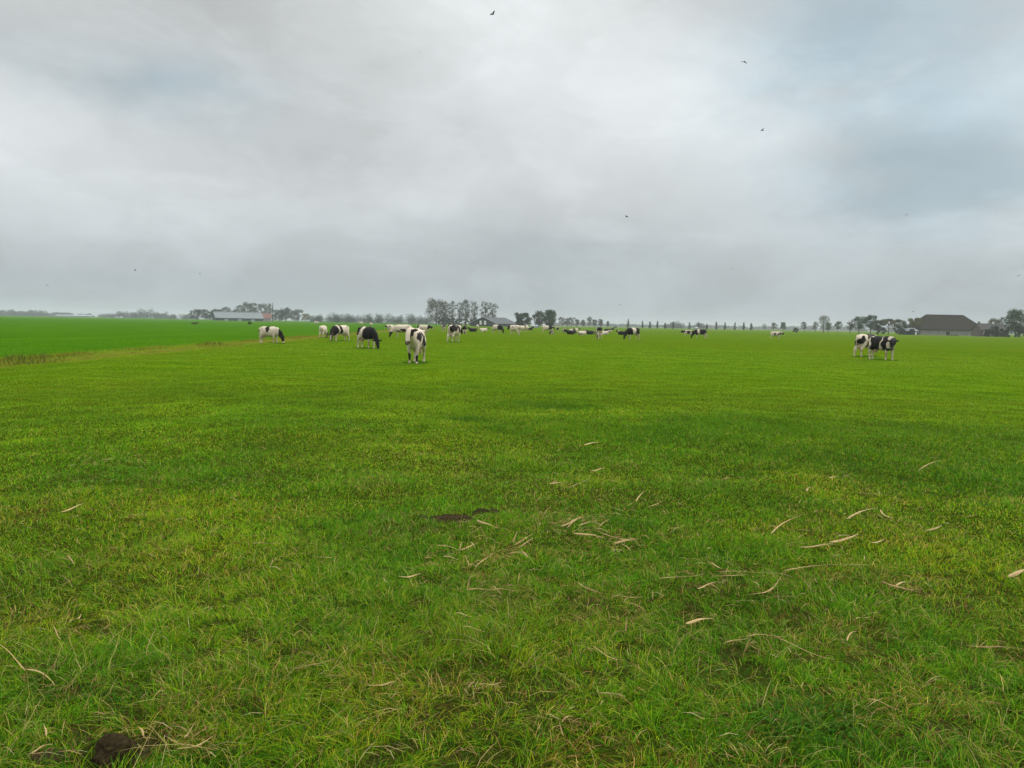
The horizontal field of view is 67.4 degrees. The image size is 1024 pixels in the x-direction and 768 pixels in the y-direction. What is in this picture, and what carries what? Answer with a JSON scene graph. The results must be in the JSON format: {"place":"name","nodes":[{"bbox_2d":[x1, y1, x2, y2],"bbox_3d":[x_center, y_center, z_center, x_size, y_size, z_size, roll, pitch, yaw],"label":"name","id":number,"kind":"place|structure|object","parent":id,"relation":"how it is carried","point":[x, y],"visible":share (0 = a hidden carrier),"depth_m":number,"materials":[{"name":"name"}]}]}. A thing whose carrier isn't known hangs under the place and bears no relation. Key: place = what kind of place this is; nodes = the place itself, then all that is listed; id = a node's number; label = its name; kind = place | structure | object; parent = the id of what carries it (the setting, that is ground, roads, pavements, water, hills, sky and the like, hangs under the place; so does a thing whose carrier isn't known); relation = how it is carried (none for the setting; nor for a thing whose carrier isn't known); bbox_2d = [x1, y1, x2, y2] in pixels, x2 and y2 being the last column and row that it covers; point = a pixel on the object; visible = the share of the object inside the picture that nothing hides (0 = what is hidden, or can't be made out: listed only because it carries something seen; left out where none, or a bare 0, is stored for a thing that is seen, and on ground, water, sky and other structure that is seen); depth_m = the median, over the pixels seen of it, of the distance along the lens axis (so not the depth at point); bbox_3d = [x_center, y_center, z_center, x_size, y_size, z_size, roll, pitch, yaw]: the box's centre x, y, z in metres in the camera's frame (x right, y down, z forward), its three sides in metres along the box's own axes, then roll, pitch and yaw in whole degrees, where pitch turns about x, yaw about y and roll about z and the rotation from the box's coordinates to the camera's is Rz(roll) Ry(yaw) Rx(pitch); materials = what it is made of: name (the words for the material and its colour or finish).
{"place":"outdoors","nodes":[
{"label":"outdoors","id":0,"kind":"place"},
{"bbox_2d":[0,330,383,367],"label":"ditch grass","id":1,"kind":"structure","parent":0,"point":[28,358],"depth_m":31.25,"materials":[{"name":"green plant"}]},
{"bbox_2d":[211,311,263,320],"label":"grey barn","id":2,"kind":"structure","parent":0,"point":[234,316],"depth_m":720.20,"materials":[{"name":"grey metal"}]},
{"bbox_2d":[262,313,271,320],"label":"red roofed house","id":3,"kind":"structure","parent":0,"point":[267,316],"depth_m":749.07,"materials":[{"name":"brick"}]},
{"bbox_2d":[417,514,475,522],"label":"bare soil","id":4,"kind":"structure","parent":0,"point":[447,517],"depth_m":6.33,"materials":[{"name":"brown soil"}]},
{"bbox_2d":[469,508,499,514],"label":"bare soil","id":5,"kind":"structure","parent":0,"point":[478,511],"depth_m":6.57,"materials":[{"name":"brown soil"}]},
{"bbox_2d":[470,317,515,326],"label":"gabled barn","id":6,"kind":"structure","parent":0,"point":[491,321],"depth_m":501.08,"materials":[{"name":"metal"}]},
{"bbox_2d":[0,315,1023,767],"bbox_3d":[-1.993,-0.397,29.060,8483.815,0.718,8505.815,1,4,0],"label":"ground","id":7,"kind":"structure","parent":0,"point":[184,331],"depth_m":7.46,"materials":[{"name":"green plant"}]},
{"bbox_2d":[0,310,71,316],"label":"woods","id":8,"kind":"object","parent":7,"relation":"on","point":[18,313],"visible":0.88,"depth_m":1564.83,"materials":[{"name":"green plant"}]},
{"bbox_2d":[26,669,54,684],"bbox_3d":[-2.096,1.299,3.422,0.234,0.023,0.018,4,5,30],"label":"dry reed leaf","id":9,"kind":"object","parent":7,"relation":"on","point":[40,672],"visible":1,"depth_m":3.44,"materials":[{"name":"beige plant"}]},
{"bbox_2d":[25,749,67,767],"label":"soil clod","id":10,"kind":"object","parent":7,"relation":"on","point":[55,756],"visible":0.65,"depth_m":2.79,"materials":[{"name":"brown soil"}]},
{"bbox_2d":[55,315,94,316],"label":"greenhouse","id":11,"kind":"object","parent":7,"relation":"on","point":[74,316],"visible":0.92,"depth_m":1375.93,"materials":[{"name":"white glass"}]},
{"bbox_2d":[68,313,113,316],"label":"woods","id":12,"kind":"object","parent":7,"relation":"on","point":[102,315],"visible":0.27,"depth_m":1709.53,"materials":[{"name":"green plant"}]},
{"bbox_2d":[91,733,139,767],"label":"soil clod","id":13,"kind":"object","parent":7,"relation":"on","point":[109,746],"visible":0.88,"depth_m":2.83,"materials":[{"name":"brown soil"}]},
{"bbox_2d":[125,750,151,767],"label":"soil clod","id":14,"kind":"object","parent":7,"relation":"on","point":[144,753],"visible":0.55,"depth_m":2.82,"materials":[{"name":"brown soil"}]},
{"bbox_2d":[106,307,175,318],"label":"woods","id":15,"kind":"object","parent":7,"relation":"on","point":[141,314],"visible":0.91,"depth_m":1362.25,"materials":[{"name":"green plant"}]},
{"bbox_2d":[166,314,198,318],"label":"woods","id":16,"kind":"object","parent":7,"relation":"on","point":[186,316],"visible":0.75,"depth_m":1254.86,"materials":[{"name":"green plant"}]},
{"bbox_2d":[166,736,213,749],"bbox_3d":[-1.214,1.355,2.889,0.245,0.013,0.018,3,5,23],"label":"dry reed leaf","id":17,"kind":"object","parent":7,"relation":"on","point":[188,744],"visible":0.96,"depth_m":2.88,"materials":[{"name":"beige plant"}]},
{"bbox_2d":[177,735,213,748],"bbox_3d":[-1.188,1.355,2.893,0.014,0.014,0.143,5,6,43],"label":"dry reed leaf","id":18,"kind":"object","parent":7,"relation":"on","point":[196,745],"visible":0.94,"depth_m":2.89,"materials":[{"name":"beige plant"}]},
{"bbox_2d":[188,309,203,319],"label":"broadleaf tree","id":19,"kind":"object","parent":7,"relation":"on","point":[195,311],"visible":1,"depth_m":795.54,"materials":[{"name":"green plant"}]},
{"bbox_2d":[199,309,212,319],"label":"broadleaf tree","id":20,"kind":"object","parent":7,"relation":"on","point":[203,311],"visible":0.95,"depth_m":796.31,"materials":[{"name":"green plant"}]},
{"bbox_2d":[221,306,230,311],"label":"broadleaf tree","id":21,"kind":"object","parent":7,"relation":"on","point":[224,308],"visible":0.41,"depth_m":795.98,"materials":[{"name":"green plant"}]},
{"bbox_2d":[233,305,245,311],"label":"broadleaf tree","id":22,"kind":"object","parent":7,"relation":"on","point":[237,309],"visible":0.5,"depth_m":794.67,"materials":[{"name":"green plant"}]},
{"bbox_2d":[240,302,252,311],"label":"broadleaf tree","id":23,"kind":"object","parent":7,"relation":"on","point":[245,304],"visible":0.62,"depth_m":794.65,"materials":[{"name":"green plant"}]},
{"bbox_2d":[247,303,258,311],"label":"broadleaf tree","id":24,"kind":"object","parent":7,"relation":"on","point":[252,310],"visible":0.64,"depth_m":794.87,"materials":[{"name":"green plant"}]},
{"bbox_2d":[255,303,267,312],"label":"broadleaf tree","id":25,"kind":"object","parent":7,"relation":"on","point":[261,307],"visible":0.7,"depth_m":795.44,"materials":[{"name":"green plant"}]},
{"bbox_2d":[264,303,271,312],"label":"broadleaf tree","id":26,"kind":"object","parent":7,"relation":"on","point":[269,308],"visible":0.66,"depth_m":795.49,"materials":[{"name":"green plant"}]},
{"bbox_2d":[259,326,284,343],"bbox_3d":[-16.683,-3.396,53.288,2.082,1.216,0.607,3,5,18],"label":"cow","id":27,"kind":"object","parent":7,"relation":"on","point":[272,331],"visible":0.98,"depth_m":53.08},
{"bbox_2d":[272,309,283,320],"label":"broadleaf tree","id":28,"kind":"object","parent":7,"relation":"on","point":[276,314],"visible":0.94,"depth_m":795.99,"materials":[{"name":"green plant"}]},
{"bbox_2d":[279,307,294,321],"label":"broadleaf tree","id":29,"kind":"object","parent":7,"relation":"on","point":[284,312],"visible":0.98,"depth_m":794.77,"materials":[{"name":"green plant"}]},
{"bbox_2d":[286,309,302,320],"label":"broadleaf tree","id":30,"kind":"object","parent":7,"relation":"on","point":[296,313],"visible":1,"depth_m":795.31,"materials":[{"name":"green plant"}]},
{"bbox_2d":[301,313,310,320],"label":"broadleaf tree","id":31,"kind":"object","parent":7,"relation":"on","point":[306,316],"visible":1,"depth_m":796.77,"materials":[{"name":"green plant"}]},
{"bbox_2d":[319,325,328,336],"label":"cow","id":32,"kind":"object","parent":7,"relation":"on","point":[322,329],"visible":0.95,"depth_m":70.90},
{"bbox_2d":[328,325,349,340],"bbox_3d":[-14.322,-4.196,63.556,0.727,1.390,2.342,3,5,26],"label":"cow","id":33,"kind":"object","parent":7,"relation":"on","point":[336,330],"visible":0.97,"depth_m":63.34},
{"bbox_2d":[357,326,381,348],"bbox_3d":[-8.757,-2.819,46.825,0.695,1.392,2.382,-3,6,-42],"label":"cow","id":34,"kind":"object","parent":7,"relation":"on","point":[367,333],"visible":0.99,"depth_m":46.52},
{"bbox_2d":[307,312,434,323],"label":"woods","id":35,"kind":"object","parent":7,"relation":"on","point":[350,319],"visible":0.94,"depth_m":834.37,"materials":[{"name":"green plant"}]},
{"bbox_2d":[389,324,411,336],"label":"cow","id":36,"kind":"object","parent":7,"relation":"on","point":[397,328],"visible":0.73,"depth_m":82.32},
{"bbox_2d":[400,327,425,363],"bbox_3d":[-3.995,-1.552,31.286,0.774,1.519,2.600,1,4,3],"label":"cow","id":37,"kind":"object","parent":7,"relation":"on","point":[415,340],"visible":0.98,"depth_m":30.87},
{"bbox_2d":[417,325,432,333],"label":"cow","id":38,"kind":"object","parent":7,"relation":"on","point":[424,327],"visible":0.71,"depth_m":109.67},
{"bbox_2d":[425,298,446,324],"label":"broadleaf tree","id":39,"kind":"object","parent":7,"relation":"on","point":[433,306],"visible":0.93,"depth_m":556.49,"materials":[{"name":"green plant"}]},
{"bbox_2d":[438,301,451,324],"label":"broadleaf tree","id":40,"kind":"object","parent":7,"relation":"on","point":[447,316],"visible":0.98,"depth_m":556.86,"materials":[{"name":"green plant"}]},
{"bbox_2d":[445,318,457,324],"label":"bush","id":41,"kind":"object","parent":7,"relation":"on","point":[448,323],"visible":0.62,"depth_m":572.07,"materials":[{"name":"green plant"}]},
{"bbox_2d":[447,301,456,324],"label":"broadleaf tree","id":42,"kind":"object","parent":7,"relation":"on","point":[452,313],"visible":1,"depth_m":557.36,"materials":[{"name":"green plant"}]},
{"bbox_2d":[447,325,463,341],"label":"cow","id":43,"kind":"object","parent":7,"relation":"on","point":[453,330],"visible":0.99,"depth_m":65.77},
{"bbox_2d":[456,303,464,324],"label":"broadleaf tree","id":44,"kind":"object","parent":7,"relation":"on","point":[459,311],"visible":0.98,"depth_m":557.39,"materials":[{"name":"green plant"}]},
{"bbox_2d":[454,318,469,324],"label":"bush","id":45,"kind":"object","parent":7,"relation":"on","point":[461,321],"visible":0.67,"depth_m":570.24,"materials":[{"name":"green plant"}]},
{"bbox_2d":[461,299,470,325],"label":"broadleaf tree","id":46,"kind":"object","parent":7,"relation":"on","point":[465,302],"visible":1,"depth_m":557.29,"materials":[{"name":"green plant"}]},
{"bbox_2d":[467,327,476,331],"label":"cow","id":47,"kind":"object","parent":7,"relation":"on","point":[472,329],"visible":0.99,"depth_m":153.70},
{"bbox_2d":[470,301,478,320],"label":"broadleaf tree","id":48,"kind":"object","parent":7,"relation":"on","point":[474,314],"visible":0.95,"depth_m":557.38,"materials":[{"name":"green plant"}]},
{"bbox_2d":[479,327,488,331],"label":"cow","id":49,"kind":"object","parent":7,"relation":"on","point":[483,329],"visible":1,"depth_m":159.18},
{"bbox_2d":[479,302,490,316],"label":"broadleaf tree","id":50,"kind":"object","parent":7,"relation":"on","point":[484,308],"visible":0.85,"depth_m":557.59,"materials":[{"name":"green plant"}]},
{"bbox_2d":[487,302,498,316],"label":"broadleaf tree","id":51,"kind":"object","parent":7,"relation":"on","point":[491,312],"visible":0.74,"depth_m":556.96,"materials":[{"name":"green plant"}]},
{"bbox_2d":[492,325,503,333],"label":"cow","id":52,"kind":"object","parent":7,"relation":"on","point":[497,327],"visible":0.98,"depth_m":134.34},
{"bbox_2d":[1,413,1022,767],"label":"straw litter","id":53,"kind":"object","parent":7,"relation":"on","point":[515,629],"visible":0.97,"depth_m":4.02,"materials":[{"name":"beige plant"}]},
{"bbox_2d":[507,325,519,334],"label":"cow","id":54,"kind":"object","parent":7,"relation":"on","point":[513,328],"visible":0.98,"depth_m":115.23},
{"bbox_2d":[515,312,531,325],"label":"broadleaf tree","id":55,"kind":"object","parent":7,"relation":"on","point":[519,318],"visible":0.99,"depth_m":456.55,"materials":[{"name":"green plant"}]},
{"bbox_2d":[532,311,542,327],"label":"broadleaf tree","id":56,"kind":"object","parent":7,"relation":"on","point":[538,314],"visible":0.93,"depth_m":467.53,"materials":[{"name":"green plant"}]},
{"bbox_2d":[542,325,554,330],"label":"cow","id":57,"kind":"object","parent":7,"relation":"on","point":[544,327],"visible":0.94,"depth_m":162.01},
{"bbox_2d":[541,309,556,325],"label":"broadleaf tree","id":58,"kind":"object","parent":7,"relation":"on","point":[548,318],"visible":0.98,"depth_m":451.47,"materials":[{"name":"green plant"}]},
{"bbox_2d":[558,317,565,326],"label":"broadleaf tree","id":59,"kind":"object","parent":7,"relation":"on","point":[561,319],"visible":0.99,"depth_m":717.53,"materials":[{"name":"green plant"}]},
{"bbox_2d":[564,329,575,333],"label":"cow","id":60,"kind":"object","parent":7,"relation":"on","point":[570,331],"visible":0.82,"depth_m":141.09},
{"bbox_2d":[567,317,575,324],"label":"broadleaf tree","id":61,"kind":"object","parent":7,"relation":"on","point":[570,318],"visible":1,"depth_m":717.47,"materials":[{"name":"green plant"}]},
{"bbox_2d":[577,330,587,334],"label":"cow","id":62,"kind":"object","parent":7,"relation":"on","point":[581,332],"visible":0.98,"depth_m":135.47},
{"bbox_2d":[573,533,604,538],"bbox_3d":[0.593,1.159,5.886,0.284,0.018,0.025,4,5,35],"label":"dry reed leaf","id":63,"kind":"object","parent":7,"relation":"on","point":[585,534],"visible":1,"depth_m":5.92,"materials":[{"name":"beige plant"}]},
{"bbox_2d":[595,327,602,338],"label":"cow","id":64,"kind":"object","parent":7,"relation":"on","point":[599,331],"visible":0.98,"depth_m":95.30},
{"bbox_2d":[553,322,667,327],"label":"woods","id":65,"kind":"object","parent":7,"relation":"on","point":[612,325],"visible":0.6,"depth_m":2111.46,"materials":[{"name":"green plant"}]},
{"bbox_2d":[623,327,639,339],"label":"cow","id":66,"kind":"object","parent":7,"relation":"on","point":[630,331],"visible":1,"depth_m":96.17},
{"bbox_2d":[662,321,685,327],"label":"woods","id":67,"kind":"object","parent":7,"relation":"on","point":[679,325],"visible":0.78,"depth_m":1301.80,"materials":[{"name":"green plant"}]},
{"bbox_2d":[680,330,692,334],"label":"cow","id":68,"kind":"object","parent":7,"relation":"on","point":[687,332],"visible":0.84,"depth_m":136.62},
{"bbox_2d":[691,323,705,328],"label":"woods","id":69,"kind":"object","parent":7,"relation":"on","point":[701,326],"visible":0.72,"depth_m":1297.40,"materials":[{"name":"green plant"}]},
{"bbox_2d":[691,329,706,338],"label":"cow","id":70,"kind":"object","parent":7,"relation":"on","point":[700,332],"visible":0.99,"depth_m":115.75},
{"bbox_2d":[686,618,712,623],"bbox_3d":[1.025,1.297,4.215,0.192,0.011,0.020,-1,5,-27],"label":"dry reed leaf","id":71,"kind":"object","parent":7,"relation":"on","point":[695,620],"visible":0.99,"depth_m":4.21,"materials":[{"name":"beige plant"}]},
{"bbox_2d":[682,325,851,330],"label":"woods","id":72,"kind":"object","parent":7,"relation":"on","point":[832,328],"visible":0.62,"depth_m":2104.18,"materials":[{"name":"green plant"}]},
{"bbox_2d":[771,322,777,330],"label":"broadleaf tree","id":73,"kind":"object","parent":7,"relation":"on","point":[773,325],"visible":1,"depth_m":597.69,"materials":[{"name":"green plant"}]},
{"bbox_2d":[770,331,784,338],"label":"cow","id":74,"kind":"object","parent":7,"relation":"on","point":[773,333],"visible":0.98,"depth_m":128.90},
{"bbox_2d":[730,689,880,748],"bbox_3d":[1.220,1.389,3.205,0.641,0.048,0.450,1,4,0],"label":"clover","id":75,"kind":"object","parent":7,"relation":"on","point":[798,721],"visible":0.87,"depth_m":3.17,"materials":[{"name":"green plant"}]},
{"bbox_2d":[818,315,831,332],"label":"broadleaf tree","id":76,"kind":"object","parent":7,"relation":"on","point":[824,321],"visible":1,"depth_m":477.59,"materials":[{"name":"green plant"}]},
{"bbox_2d":[825,322,831,330],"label":"broadleaf tree","id":77,"kind":"object","parent":7,"relation":"on","point":[827,328],"visible":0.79,"depth_m":483.21,"materials":[{"name":"green plant"}]},
{"bbox_2d":[834,321,842,329],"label":"broadleaf tree","id":78,"kind":"object","parent":7,"relation":"on","point":[837,326],"visible":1,"depth_m":518.02,"materials":[{"name":"green plant"}]},
{"bbox_2d":[830,534,856,541],"bbox_3d":[2.557,1.180,5.878,0.440,0.012,0.036,-2,6,-38],"label":"dry reed leaf","id":79,"kind":"object","parent":7,"relation":"on","point":[840,540],"visible":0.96,"depth_m":5.83,"materials":[{"name":"beige plant"}]},
{"bbox_2d":[846,321,852,330],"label":"broadleaf tree","id":80,"kind":"object","parent":7,"relation":"on","point":[849,324],"visible":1,"depth_m":398.41,"materials":[{"name":"green plant"}]},
{"bbox_2d":[849,316,867,333],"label":"broadleaf tree","id":81,"kind":"object","parent":7,"relation":"on","point":[859,320],"visible":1,"depth_m":397.97,"materials":[{"name":"green plant"}]},
{"bbox_2d":[853,334,875,356],"bbox_3d":[22.617,-2.441,48.858,2.631,1.503,0.775,-3,6,-41],"label":"cow","id":82,"kind":"object","parent":7,"relation":"on","point":[861,342],"visible":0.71,"depth_m":48.15},
{"bbox_2d":[863,315,877,333],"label":"broadleaf tree","id":83,"kind":"object","parent":7,"relation":"on","point":[871,325],"visible":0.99,"depth_m":397.21,"materials":[{"name":"green plant"}]},
{"bbox_2d":[874,320,882,330],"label":"broadleaf tree","id":84,"kind":"object","parent":7,"relation":"on","point":[880,322],"visible":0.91,"depth_m":397.78,"materials":[{"name":"green plant"}]},
{"bbox_2d":[876,327,887,333],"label":"bush","id":85,"kind":"object","parent":7,"relation":"on","point":[883,329],"visible":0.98,"depth_m":393.32,"materials":[{"name":"green plant"}]},
{"bbox_2d":[868,336,898,359],"bbox_3d":[21.354,-2.037,44.123,0.819,1.453,2.439,1,4,-6],"label":"cow","id":86,"kind":"object","parent":7,"relation":"on","point":[886,344],"visible":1,"depth_m":43.96},
{"bbox_2d":[881,318,900,334],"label":"broadleaf tree","id":87,"kind":"object","parent":7,"relation":"on","point":[886,321],"visible":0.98,"depth_m":397.03,"materials":[{"name":"green plant"}]},
{"bbox_2d":[892,326,903,334],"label":"bush","id":88,"kind":"object","parent":7,"relation":"on","point":[900,332],"visible":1,"depth_m":393.45,"materials":[{"name":"green plant"}]},
{"bbox_2d":[894,319,907,334],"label":"broadleaf tree","id":89,"kind":"object","parent":7,"relation":"on","point":[903,323],"visible":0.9,"depth_m":396.97,"materials":[{"name":"green plant"}]},
{"bbox_2d":[900,328,917,334],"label":"shed","id":90,"kind":"structure","parent":7,"relation":"on","point":[905,331],"depth_m":397.23,"materials":[{"name":"white paint"}]},
{"bbox_2d":[907,317,924,328],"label":"broadleaf tree","id":91,"kind":"object","parent":7,"relation":"on","point":[912,322],"visible":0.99,"depth_m":397.75,"materials":[{"name":"green plant"}]},
{"bbox_2d":[852,325,1023,333],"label":"woods","id":92,"kind":"object","parent":7,"relation":"on","point":[872,330],"visible":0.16,"depth_m":1710.31,"materials":[{"name":"green plant"}]},
{"bbox_2d":[984,329,990,336],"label":"bush","id":93,"kind":"object","parent":7,"relation":"on","point":[987,333],"visible":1,"depth_m":332.55,"materials":[{"name":"green plant"}]},
{"bbox_2d":[972,321,1006,336],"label":"brick farmhouse","id":94,"kind":"object","parent":7,"relation":"on","point":[978,328],"visible":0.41,"depth_m":358.99,"materials":[{"name":"grey tile"}]},
{"bbox_2d":[966,645,1021,648],"bbox_3d":[2.505,1.363,3.984,0.264,0.036,0.019,3,5,26],"label":"dry reed leaf","id":95,"kind":"object","parent":7,"relation":"on","point":[992,646],"visible":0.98,"depth_m":3.99,"materials":[{"name":"beige plant"}]},
{"bbox_2d":[988,318,1000,323],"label":"broadleaf tree","id":96,"kind":"object","parent":7,"relation":"on","point":[991,320],"visible":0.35,"depth_m":369.75,"materials":[{"name":"green plant"}]},
{"bbox_2d":[990,325,1000,336],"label":"bush","id":97,"kind":"object","parent":7,"relation":"on","point":[996,334],"visible":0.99,"depth_m":332.37,"materials":[{"name":"green plant"}]},
{"bbox_2d":[1000,327,1009,336],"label":"bush","id":98,"kind":"object","parent":7,"relation":"on","point":[1006,332],"visible":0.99,"depth_m":332.51,"materials":[{"name":"green plant"}]},
{"bbox_2d":[1000,308,1023,336],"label":"broadleaf tree","id":99,"kind":"object","parent":7,"relation":"on","point":[1017,317],"visible":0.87,"depth_m":337.58,"materials":[{"name":"green plant"}]},
{"bbox_2d":[1008,569,1023,576],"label":"dry reed leaf","id":100,"kind":"object","parent":7,"relation":"on","point":[1015,573],"visible":0.98,"depth_m":5.14,"materials":[{"name":"beige plant"}]},
{"bbox_2d":[1015,326,1023,336],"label":"bush","id":101,"kind":"object","parent":7,"relation":"on","point":[1017,328],"visible":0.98,"depth_m":332.55,"materials":[{"name":"green plant"}]},
{"bbox_2d":[0,0,1023,330],"label":"sky","id":102,"kind":"structure","parent":0,"point":[315,157],"materials":[{"name":"grey"}]},
{"bbox_2d":[266,337,898,364],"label":"rank grass","id":103,"kind":"structure","parent":0,"point":[413,362],"depth_m":46.56,"materials":[{"name":"green plant"}]},
{"bbox_2d":[905,314,975,335],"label":"thatched barn","id":104,"kind":"structure","parent":0,"point":[950,325],"depth_m":400.69,"materials":[{"name":"brick"}]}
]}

